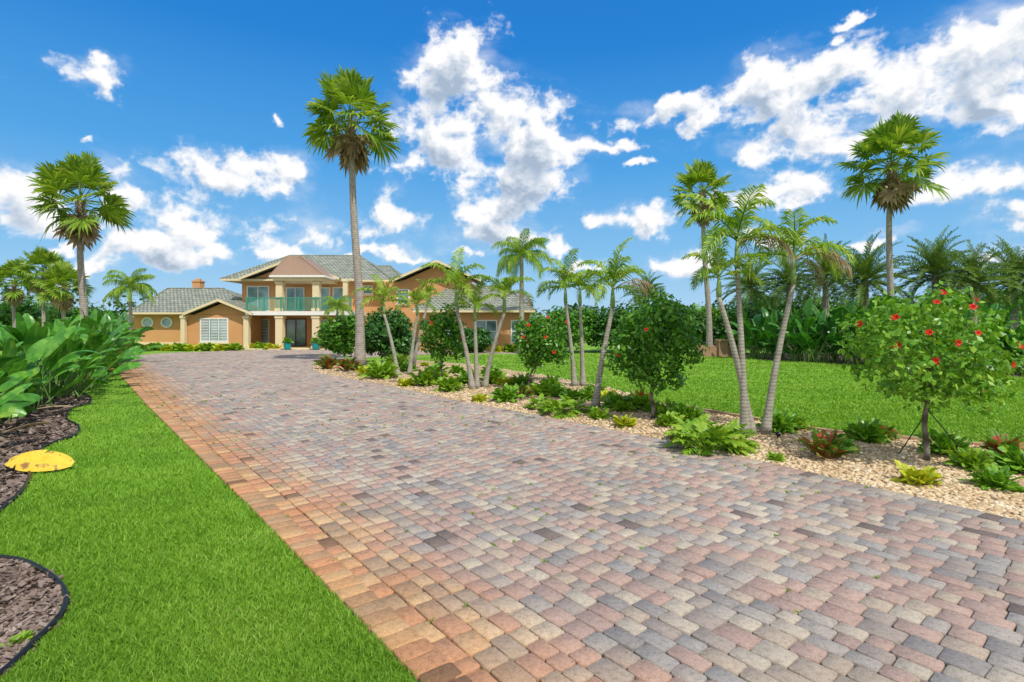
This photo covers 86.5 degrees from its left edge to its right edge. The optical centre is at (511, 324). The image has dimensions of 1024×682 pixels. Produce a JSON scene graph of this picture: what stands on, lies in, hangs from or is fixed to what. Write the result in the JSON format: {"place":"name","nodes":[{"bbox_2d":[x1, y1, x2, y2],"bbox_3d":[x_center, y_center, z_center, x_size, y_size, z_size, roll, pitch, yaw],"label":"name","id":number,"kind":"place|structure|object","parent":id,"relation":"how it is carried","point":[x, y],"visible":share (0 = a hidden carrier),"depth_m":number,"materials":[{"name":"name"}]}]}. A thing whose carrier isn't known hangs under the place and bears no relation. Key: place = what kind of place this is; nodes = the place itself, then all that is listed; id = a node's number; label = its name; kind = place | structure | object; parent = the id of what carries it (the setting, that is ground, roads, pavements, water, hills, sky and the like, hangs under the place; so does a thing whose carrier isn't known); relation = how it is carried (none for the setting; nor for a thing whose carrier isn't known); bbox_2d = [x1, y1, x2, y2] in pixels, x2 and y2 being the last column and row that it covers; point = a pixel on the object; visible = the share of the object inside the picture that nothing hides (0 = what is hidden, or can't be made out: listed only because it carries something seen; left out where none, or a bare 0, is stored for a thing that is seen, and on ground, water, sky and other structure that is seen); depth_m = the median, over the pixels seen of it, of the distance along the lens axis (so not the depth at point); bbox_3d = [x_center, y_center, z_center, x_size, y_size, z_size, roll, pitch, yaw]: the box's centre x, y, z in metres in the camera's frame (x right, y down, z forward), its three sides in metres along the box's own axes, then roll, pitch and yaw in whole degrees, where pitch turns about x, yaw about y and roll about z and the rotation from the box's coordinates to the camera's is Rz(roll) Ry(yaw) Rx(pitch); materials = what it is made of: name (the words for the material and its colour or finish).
{"place":"outdoors","nodes":[
{"label":"outdoors","id":0,"kind":"place"},
{"bbox_2d":[451,327,491,351],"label":"hedge shrub","id":1,"kind":"object","parent":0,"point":[482,341],"visible":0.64,"depth_m":37.36,"materials":[{"name":"green plant"}]},
{"bbox_2d":[0,0,1023,320],"bbox_3d":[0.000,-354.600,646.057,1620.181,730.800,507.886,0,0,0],"label":"sky","id":2,"kind":"structure","parent":0,"point":[586,128],"depth_m":816.92,"materials":[{"name":"blue"}]},
{"bbox_2d":[0,335,1023,681],"bbox_3d":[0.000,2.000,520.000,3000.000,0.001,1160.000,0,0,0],"label":"ground","id":3,"kind":"structure","parent":0,"point":[590,349],"depth_m":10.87,"materials":[{"name":"green plant"}]},
{"bbox_2d":[0,258,36,327],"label":"fan palm","id":4,"kind":"object","parent":3,"relation":"on","point":[12,296],"visible":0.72,"depth_m":49.75,"materials":[{"name":"green plant"}]},
{"bbox_2d":[0,299,40,327],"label":"broad tree","id":5,"kind":"object","parent":3,"relation":"on","point":[5,306],"visible":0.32,"depth_m":52.40,"materials":[{"name":"green plant"}]},
{"bbox_2d":[9,245,73,326],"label":"fan palm","id":6,"kind":"object","parent":3,"relation":"on","point":[42,256],"visible":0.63,"depth_m":45.41,"materials":[{"name":"green plant"}]},
{"bbox_2d":[0,371,110,504],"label":"mulch bed","id":7,"kind":"object","parent":3,"relation":"on","point":[46,416],"visible":0.2,"depth_m":10.71,"materials":[{"name":"brown wood"}]},
{"bbox_2d":[0,356,40,417],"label":"banana plant","id":8,"kind":"object","parent":7,"relation":"on","point":[14,406],"visible":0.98,"depth_m":10.07,"materials":[{"name":"green plant"}]},
{"bbox_2d":[0,325,76,422],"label":"banana plant","id":9,"kind":"object","parent":7,"relation":"on","point":[45,347],"visible":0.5,"depth_m":11.30,"materials":[{"name":"green plant"}]},
{"bbox_2d":[0,388,91,511],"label":"garden edging","id":10,"kind":"object","parent":7,"relation":"on","point":[14,497],"visible":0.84,"depth_m":8.90,"materials":[{"name":"black plastic"}]},
{"bbox_2d":[0,387,92,675],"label":"bark chips","id":11,"kind":"object","parent":7,"relation":"on","point":[31,598],"visible":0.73,"depth_m":4.20,"materials":[{"name":"brown wood"}]},
{"bbox_2d":[5,450,74,471],"bbox_3d":[-6.400,1.867,7.381,0.816,0.128,0.362,0,32,0],"label":"stepping stone","id":12,"kind":"object","parent":11,"relation":"on","point":[37,461],"visible":1,"depth_m":7.37,"materials":[{"name":"yellow stone"}]},
{"bbox_2d":[0,312,108,407],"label":"banana plant","id":13,"kind":"object","parent":7,"relation":"on","point":[28,331],"visible":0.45,"depth_m":12.99,"materials":[{"name":"green plant"}]},
{"bbox_2d":[23,315,136,398],"bbox_3d":[-12.309,0.868,14.586,3.074,2.291,2.585,0,0,25],"label":"banana plant","id":14,"kind":"object","parent":7,"relation":"on","point":[75,342],"visible":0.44,"depth_m":14.93,"materials":[{"name":"green plant"}]},
{"bbox_2d":[25,150,135,318],"bbox_3d":[-21.477,-3.359,26.918,4.412,10.742,4.823,0,0,0],"label":"fan palm","id":15,"kind":"object","parent":7,"relation":"on","point":[78,229],"visible":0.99,"depth_m":26.71,"materials":[{"name":"green plant"}]},
{"bbox_2d":[44,318,141,389],"bbox_3d":[-13.412,0.910,16.594,2.970,2.209,2.661,0,0,19],"label":"banana plant","id":16,"kind":"object","parent":7,"relation":"on","point":[94,341],"visible":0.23,"depth_m":16.54,"materials":[{"name":"green plant"}]},
{"bbox_2d":[59,310,145,371],"bbox_3d":[-17.283,0.707,22.438,2.954,2.618,3.513,0,0,-19],"label":"banana plant","id":17,"kind":"object","parent":7,"relation":"on","point":[126,333],"visible":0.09,"depth_m":22.86,"materials":[{"name":"green plant"}]},
{"bbox_2d":[64,309,142,377],"bbox_3d":[-15.601,0.706,20.166,3.178,2.614,3.225,0,0,-36],"label":"banana plant","id":18,"kind":"object","parent":7,"relation":"on","point":[92,320],"visible":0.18,"depth_m":20.46,"materials":[{"name":"green plant"}]},
{"bbox_2d":[66,313,149,364],"bbox_3d":[-18.594,0.746,25.088,3.060,2.540,3.416,0,0,-25],"label":"banana plant","id":19,"kind":"object","parent":7,"relation":"on","point":[134,341],"visible":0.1,"depth_m":25.38,"materials":[{"name":"green plant"}]},
{"bbox_2d":[79,312,142,378],"bbox_3d":[-14.344,0.795,18.426,2.525,2.439,3.448,0,0,-21],"label":"banana plant","id":20,"kind":"object","parent":7,"relation":"on","point":[120,341],"visible":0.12,"depth_m":18.91,"materials":[{"name":"green plant"}]},
{"bbox_2d":[31,258,97,322],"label":"fan palm","id":21,"kind":"object","parent":3,"relation":"on","point":[59,272],"visible":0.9,"depth_m":43.44,"materials":[{"name":"green plant"}]},
{"bbox_2d":[34,307,128,331],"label":"broad tree","id":22,"kind":"object","parent":3,"relation":"on","point":[51,318],"visible":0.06,"depth_m":48.87,"materials":[{"name":"green plant"}]},
{"bbox_2d":[102,268,158,329],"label":"feathery palm","id":23,"kind":"object","parent":3,"relation":"on","point":[119,290],"visible":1,"depth_m":37.83,"materials":[{"name":"green plant"}]},
{"bbox_2d":[127,255,535,350],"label":"house","id":24,"kind":"structure","parent":3,"relation":"on","point":[276,301],"depth_m":44.50,"materials":[{"name":"paint"}]},
{"bbox_2d":[198,318,228,343],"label":"window","id":25,"kind":"structure","parent":24,"relation":"in","point":[213,330],"depth_m":42.98,"materials":[{"name":"white paint"}]},
{"bbox_2d":[247,286,268,310],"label":"window","id":26,"kind":"structure","parent":24,"relation":"in","point":[252,291],"depth_m":46.28,"materials":[{"name":"glass"}]},
{"bbox_2d":[286,287,304,310],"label":"balcony door","id":27,"kind":"structure","parent":24,"relation":"in","point":[290,291],"depth_m":46.28,"materials":[{"name":"white paint"}]},
{"bbox_2d":[285,319,306,345],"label":"front door","id":28,"kind":"structure","parent":24,"relation":"in","point":[295,329],"depth_m":46.28,"materials":[{"name":"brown glass"}]},
{"bbox_2d":[313,310,367,356],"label":"round shrub","id":29,"kind":"object","parent":3,"relation":"on","point":[337,335],"visible":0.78,"depth_m":28.26,"materials":[{"name":"green plant"}]},
{"bbox_2d":[0,292,1001,330],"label":"distant trees","id":30,"kind":"object","parent":3,"relation":"on","point":[123,306],"depth_m":89.13,"materials":[{"name":"green plant"}]},
{"bbox_2d":[491,228,553,353],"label":"feathery palm","id":31,"kind":"object","parent":3,"relation":"on","point":[524,252],"visible":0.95,"depth_m":36.69,"materials":[{"name":"green plant"}]},
{"bbox_2d":[547,306,599,351],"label":"hedge shrub","id":32,"kind":"object","parent":3,"relation":"on","point":[559,316],"visible":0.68,"depth_m":37.29,"materials":[{"name":"green plant"}]},
{"bbox_2d":[572,304,625,348],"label":"hedge shrub","id":33,"kind":"object","parent":3,"relation":"on","point":[600,326],"visible":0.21,"depth_m":38.13,"materials":[{"name":"green plant"}]},
{"bbox_2d":[591,307,648,346],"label":"hedge shrub","id":34,"kind":"object","parent":3,"relation":"on","point":[604,319],"visible":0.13,"depth_m":37.41,"materials":[{"name":"green plant"}]},
{"bbox_2d":[620,269,669,309],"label":"date palm","id":35,"kind":"object","parent":3,"relation":"on","point":[647,277],"visible":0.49,"depth_m":49.64,"materials":[{"name":"green plant"}]},
{"bbox_2d":[312,359,1023,522],"bbox_3d":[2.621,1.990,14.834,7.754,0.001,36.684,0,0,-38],"label":"gravel bed","id":36,"kind":"object","parent":3,"relation":"on","point":[449,365],"visible":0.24,"depth_m":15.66,"materials":[{"name":"beige gravel"}]},
{"bbox_2d":[322,295,351,317],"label":"feathery palm","id":37,"kind":"object","parent":36,"relation":"on","point":[338,305],"visible":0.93,"depth_m":40.79,"materials":[{"name":"green plant"}]},
{"bbox_2d":[301,64,402,365],"bbox_3d":[-7.701,-5.228,26.096,4.681,14.470,4.814,0,0,37],"label":"fan palm","id":38,"kind":"object","parent":36,"relation":"on","point":[350,88],"visible":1,"depth_m":25.94,"materials":[{"name":"green plant"}]},
{"bbox_2d":[359,358,401,378],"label":"leafy plant","id":39,"kind":"object","parent":36,"relation":"on","point":[380,370],"visible":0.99,"depth_m":19.84,"materials":[{"name":"green plant"}]},
{"bbox_2d":[352,274,411,375],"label":"slender palm","id":40,"kind":"object","parent":36,"relation":"on","point":[383,293],"visible":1,"depth_m":20.93,"materials":[{"name":"green plant"}]},
{"bbox_2d":[365,306,416,358],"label":"round shrub","id":41,"kind":"object","parent":36,"relation":"on","point":[376,335],"visible":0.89,"depth_m":26.97,"materials":[{"name":"green plant"}]},
{"bbox_2d":[396,289,437,374],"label":"slender palm","id":42,"kind":"object","parent":36,"relation":"on","point":[422,296],"visible":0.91,"depth_m":21.46,"materials":[{"name":"green plant"}]},
{"bbox_2d":[407,368,439,385],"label":"leafy plant","id":43,"kind":"object","parent":36,"relation":"on","point":[425,378],"visible":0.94,"depth_m":17.56,"materials":[{"name":"green plant"}]},
{"bbox_2d":[413,277,442,370],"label":"slender palm","id":44,"kind":"object","parent":36,"relation":"on","point":[431,288],"visible":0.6,"depth_m":23.26,"materials":[{"name":"green plant"}]},
{"bbox_2d":[417,303,466,376],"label":"hibiscus tree","id":45,"kind":"object","parent":36,"relation":"on","point":[438,331],"visible":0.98,"depth_m":17.40,"materials":[{"name":"green plant"}]},
{"bbox_2d":[414,247,485,388],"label":"slender palm","id":46,"kind":"object","parent":36,"relation":"on","point":[454,276],"visible":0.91,"depth_m":16.85,"materials":[{"name":"green plant"}]},
{"bbox_2d":[432,376,467,392],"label":"leafy plant","id":47,"kind":"object","parent":36,"relation":"on","point":[449,384],"visible":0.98,"depth_m":16.06,"materials":[{"name":"green plant"}]},
{"bbox_2d":[447,276,505,388],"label":"slender palm","id":48,"kind":"object","parent":36,"relation":"on","point":[475,299],"visible":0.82,"depth_m":16.95,"materials":[{"name":"green plant"}]},
{"bbox_2d":[473,275,534,386],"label":"slender palm","id":49,"kind":"object","parent":36,"relation":"on","point":[505,287],"visible":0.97,"depth_m":17.08,"materials":[{"name":"green plant"}]},
{"bbox_2d":[489,383,525,403],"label":"leafy plant","id":50,"kind":"object","parent":36,"relation":"on","point":[506,392],"visible":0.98,"depth_m":13.93,"materials":[{"name":"green plant"}]},
{"bbox_2d":[512,316,572,385],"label":"hibiscus tree","id":51,"kind":"object","parent":36,"relation":"on","point":[538,351],"visible":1,"depth_m":16.19,"materials":[{"name":"green plant"}]},
{"bbox_2d":[535,399,581,418],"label":"leafy plant","id":52,"kind":"object","parent":36,"relation":"on","point":[559,405],"visible":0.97,"depth_m":11.74,"materials":[{"name":"green plant"}]},
{"bbox_2d":[535,248,602,386],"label":"slender palm","id":53,"kind":"object","parent":36,"relation":"on","point":[563,276],"visible":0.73,"depth_m":17.50,"materials":[{"name":"green plant"}]},
{"bbox_2d":[546,270,606,386],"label":"slender palm","id":54,"kind":"object","parent":36,"relation":"on","point":[579,281],"visible":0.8,"depth_m":17.45,"materials":[{"name":"green plant"}]},
{"bbox_2d":[571,236,655,407],"bbox_3d":[2.462,-0.066,13.080,1.984,4.165,2.096,0,0,13],"label":"slender palm","id":55,"kind":"object","parent":36,"relation":"on","point":[618,274],"visible":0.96,"depth_m":12.95,"materials":[{"name":"green plant"}]},
{"bbox_2d":[603,287,709,418],"bbox_3d":[3.016,0.617,11.579,2.146,2.784,2.177,0,0,0],"label":"hibiscus tree","id":56,"kind":"object","parent":36,"relation":"on","point":[650,356],"visible":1,"depth_m":11.12,"materials":[{"name":"green plant"}]},
{"bbox_2d":[652,410,684,428],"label":"leafy plant","id":57,"kind":"object","parent":36,"relation":"on","point":[666,419],"visible":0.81,"depth_m":10.47,"materials":[{"name":"green plant"}]},
{"bbox_2d":[667,402,711,421],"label":"leafy plant","id":58,"kind":"object","parent":36,"relation":"on","point":[692,412],"visible":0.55,"depth_m":11.00,"materials":[{"name":"green plant"}]},
{"bbox_2d":[663,419,750,456],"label":"leafy plant","id":59,"kind":"object","parent":36,"relation":"on","point":[702,430],"visible":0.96,"depth_m":8.35,"materials":[{"name":"green plant"}]},
{"bbox_2d":[681,226,771,434],"bbox_3d":[3.782,0.172,9.909,1.446,3.692,1.461,0,0,0],"label":"slender palm","id":60,"kind":"object","parent":36,"relation":"on","point":[716,268],"visible":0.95,"depth_m":9.80,"materials":[{"name":"green plant"}]},
{"bbox_2d":[697,418,760,453],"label":"leafy plant","id":61,"kind":"object","parent":36,"relation":"on","point":[753,444],"visible":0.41,"depth_m":8.61,"materials":[{"name":"green plant"}]},
{"bbox_2d":[674,183,804,433],"bbox_3d":[4.082,-0.241,9.975,2.092,4.490,2.602,0,0,0],"label":"slender palm","id":62,"kind":"object","parent":36,"relation":"on","point":[732,223],"visible":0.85,"depth_m":9.79,"materials":[{"name":"green plant"}]},
{"bbox_2d":[755,408,801,433],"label":"leafy plant","id":63,"kind":"object","parent":36,"relation":"on","point":[781,423],"visible":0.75,"depth_m":10.00,"materials":[{"name":"green plant"}]},
{"bbox_2d":[734,207,857,434],"bbox_3d":[5.101,-0.054,10.034,2.241,4.139,2.305,0,0,0],"label":"slender palm","id":64,"kind":"object","parent":36,"relation":"on","point":[766,423],"visible":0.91,"depth_m":9.86,"materials":[{"name":"green plant"}]},
{"bbox_2d":[797,425,858,459],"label":"leafy plant","id":65,"kind":"object","parent":36,"relation":"on","point":[823,445],"visible":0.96,"depth_m":7.97,"materials":[{"name":"red plant"}]},
{"bbox_2d":[836,415,892,444],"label":"leafy plant","id":66,"kind":"object","parent":36,"relation":"on","point":[865,431],"visible":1,"depth_m":9.18,"materials":[{"name":"green plant"}]},
{"bbox_2d":[890,459,943,488],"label":"leafy plant","id":67,"kind":"object","parent":36,"relation":"on","point":[927,475],"visible":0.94,"depth_m":6.73,"materials":[{"name":"yellow plant"}]},
{"bbox_2d":[831,280,1023,460],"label":"hibiscus tree","id":68,"kind":"object","parent":36,"relation":"on","point":[926,379],"visible":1,"depth_m":7.48,"materials":[{"name":"green plant"}]},
{"bbox_2d":[914,429,974,455],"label":"leafy plant","id":69,"kind":"object","parent":36,"relation":"on","point":[943,441],"visible":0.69,"depth_m":8.19,"materials":[{"name":"green plant"}]},
{"bbox_2d":[944,447,1001,470],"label":"leafy plant","id":70,"kind":"object","parent":36,"relation":"on","point":[969,458],"visible":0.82,"depth_m":7.41,"materials":[{"name":"green plant"}]},
{"bbox_2d":[958,462,1023,491],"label":"leafy plant","id":71,"kind":"object","parent":36,"relation":"on","point":[992,476],"visible":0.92,"depth_m":6.54,"materials":[{"name":"green plant"}]},
{"bbox_2d":[974,428,1023,454],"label":"leafy plant","id":72,"kind":"object","parent":36,"relation":"on","point":[995,441],"visible":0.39,"depth_m":8.06,"materials":[{"name":"red plant"}]},
{"bbox_2d":[987,444,1023,474],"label":"leafy plant","id":73,"kind":"object","parent":36,"relation":"on","point":[1013,459],"visible":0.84,"depth_m":7.30,"materials":[{"name":"green plant"}]},
{"bbox_2d":[668,157,737,344],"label":"fan palm","id":74,"kind":"object","parent":3,"relation":"on","point":[702,172],"visible":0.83,"depth_m":34.48,"materials":[{"name":"green plant"}]},
{"bbox_2d":[678,304,729,344],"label":"hedge shrub","id":75,"kind":"object","parent":3,"relation":"on","point":[704,309],"visible":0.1,"depth_m":37.25,"materials":[{"name":"green plant"}]},
{"bbox_2d":[695,303,737,344],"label":"hedge shrub","id":76,"kind":"object","parent":3,"relation":"on","point":[716,330],"visible":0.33,"depth_m":36.27,"materials":[{"name":"green plant"}]},
{"bbox_2d":[696,339,738,356],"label":"garden wall","id":77,"kind":"structure","parent":3,"relation":"on","point":[721,347],"depth_m":33.68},
{"bbox_2d":[710,253,783,348],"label":"date palm","id":78,"kind":"object","parent":3,"relation":"on","point":[752,293],"visible":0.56,"depth_m":43.60,"materials":[{"name":"green plant"}]},
{"bbox_2d":[754,253,821,349],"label":"date palm","id":79,"kind":"object","parent":3,"relation":"on","point":[782,288],"visible":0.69,"depth_m":41.68,"materials":[{"name":"green plant"}]},
{"bbox_2d":[745,292,832,329],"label":"broad tree","id":80,"kind":"object","parent":3,"relation":"on","point":[781,307],"visible":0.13,"depth_m":50.20,"materials":[{"name":"green plant"}]},
{"bbox_2d":[784,233,862,352],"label":"date palm","id":81,"kind":"object","parent":3,"relation":"on","point":[825,301],"visible":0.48,"depth_m":37.86,"materials":[{"name":"green plant"}]},
{"bbox_2d":[664,402,1023,447],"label":"bed edging","id":82,"kind":"object","parent":3,"relation":"on","point":[831,430],"visible":0.22,"depth_m":10.08,"materials":[{"name":"ceramic"}]},
{"bbox_2d":[745,353,1023,376],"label":"mulch strip","id":83,"kind":"object","parent":3,"relation":"on","point":[842,361],"visible":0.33,"depth_m":29.98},
{"bbox_2d":[718,296,782,348],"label":"hedge shrub","id":84,"kind":"object","parent":83,"relation":"on","point":[750,313],"visible":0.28,"depth_m":35.63,"materials":[{"name":"green plant"}]},
{"bbox_2d":[720,308,786,358],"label":"banana plant","id":85,"kind":"object","parent":83,"relation":"on","point":[749,332],"visible":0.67,"depth_m":31.84,"materials":[{"name":"green plant"}]},
{"bbox_2d":[750,308,804,358],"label":"banana plant","id":86,"kind":"object","parent":83,"relation":"on","point":[771,348],"visible":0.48,"depth_m":31.22,"materials":[{"name":"green plant"}]},
{"bbox_2d":[761,308,828,360],"bbox_3d":[15.786,0.558,30.130,3.721,2.910,3.298,0,0,-1],"label":"banana plant","id":87,"kind":"object","parent":83,"relation":"on","point":[796,355],"visible":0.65,"depth_m":29.89,"materials":[{"name":"green plant"}]},
{"bbox_2d":[777,298,855,361],"bbox_3d":[16.318,0.305,29.061,3.898,3.422,3.926,0,0,30],"label":"banana plant","id":88,"kind":"object","parent":83,"relation":"on","point":[812,341],"visible":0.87,"depth_m":28.74,"materials":[{"name":"green plant"}]},
{"bbox_2d":[806,300,858,361],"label":"banana plant","id":89,"kind":"object","parent":83,"relation":"on","point":[832,351],"visible":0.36,"depth_m":28.96,"materials":[{"name":"green plant"}]},
{"bbox_2d":[819,306,869,363],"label":"banana plant","id":90,"kind":"object","parent":83,"relation":"on","point":[845,312],"visible":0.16,"depth_m":27.81,"materials":[{"name":"green plant"}]},
{"bbox_2d":[811,230,918,313],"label":"date palm","id":91,"kind":"object","parent":83,"relation":"on","point":[865,269],"visible":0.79,"depth_m":33.58,"materials":[{"name":"green plant"}]},
{"bbox_2d":[832,110,951,358],"bbox_3d":[20.143,-4.734,28.906,5.074,13.492,5.546,0,0,0],"label":"fan palm","id":92,"kind":"object","parent":83,"relation":"on","point":[891,191],"visible":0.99,"depth_m":28.46,"materials":[{"name":"green plant"}]},
{"bbox_2d":[883,225,989,355],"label":"date palm","id":93,"kind":"object","parent":83,"relation":"on","point":[936,266],"visible":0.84,"depth_m":32.59,"materials":[{"name":"green plant"}]},
{"bbox_2d":[922,238,1023,323],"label":"date palm","id":94,"kind":"object","parent":83,"relation":"on","point":[984,278],"visible":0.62,"depth_m":32.33,"materials":[{"name":"green plant"}]},
{"bbox_2d":[951,302,1023,373],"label":"banana plant","id":95,"kind":"object","parent":83,"relation":"on","point":[1020,328],"visible":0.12,"depth_m":21.84,"materials":[{"name":"green plant"}]},
{"bbox_2d":[972,321,1023,374],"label":"banana plant","id":96,"kind":"object","parent":83,"relation":"on","point":[1020,351],"visible":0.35,"depth_m":21.64,"materials":[{"name":"green plant"}]},
{"bbox_2d":[977,234,1023,329],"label":"date palm","id":97,"kind":"object","parent":3,"relation":"on","point":[1012,256],"visible":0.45,"depth_m":35.84,"materials":[{"name":"green plant"}]},
{"label":"mulch bed","id":98,"kind":"structure","parent":3,"relation":"on","visible":0},
{"bbox_2d":[0,554,69,675],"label":"garden edging","id":99,"kind":"object","parent":98,"relation":"on","point":[44,631],"visible":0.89,"depth_m":3.71,"materials":[{"name":"black plastic"}]},
{"bbox_2d":[119,350,1023,681],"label":"driveway","id":100,"kind":"structure","parent":0,"point":[711,600],"depth_m":4.89,"materials":[{"name":"brick"}]},
{"bbox_2d":[151,391,920,681],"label":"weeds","id":101,"kind":"object","parent":100,"relation":"on","point":[619,555],"visible":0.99,"depth_m":7.44,"materials":[{"name":"green plant"}]},
{"bbox_2d":[417,353,1023,442],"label":"grass","id":102,"kind":"structure","parent":0,"point":[1002,423],"depth_m":14.70,"materials":[{"name":"green plant"}]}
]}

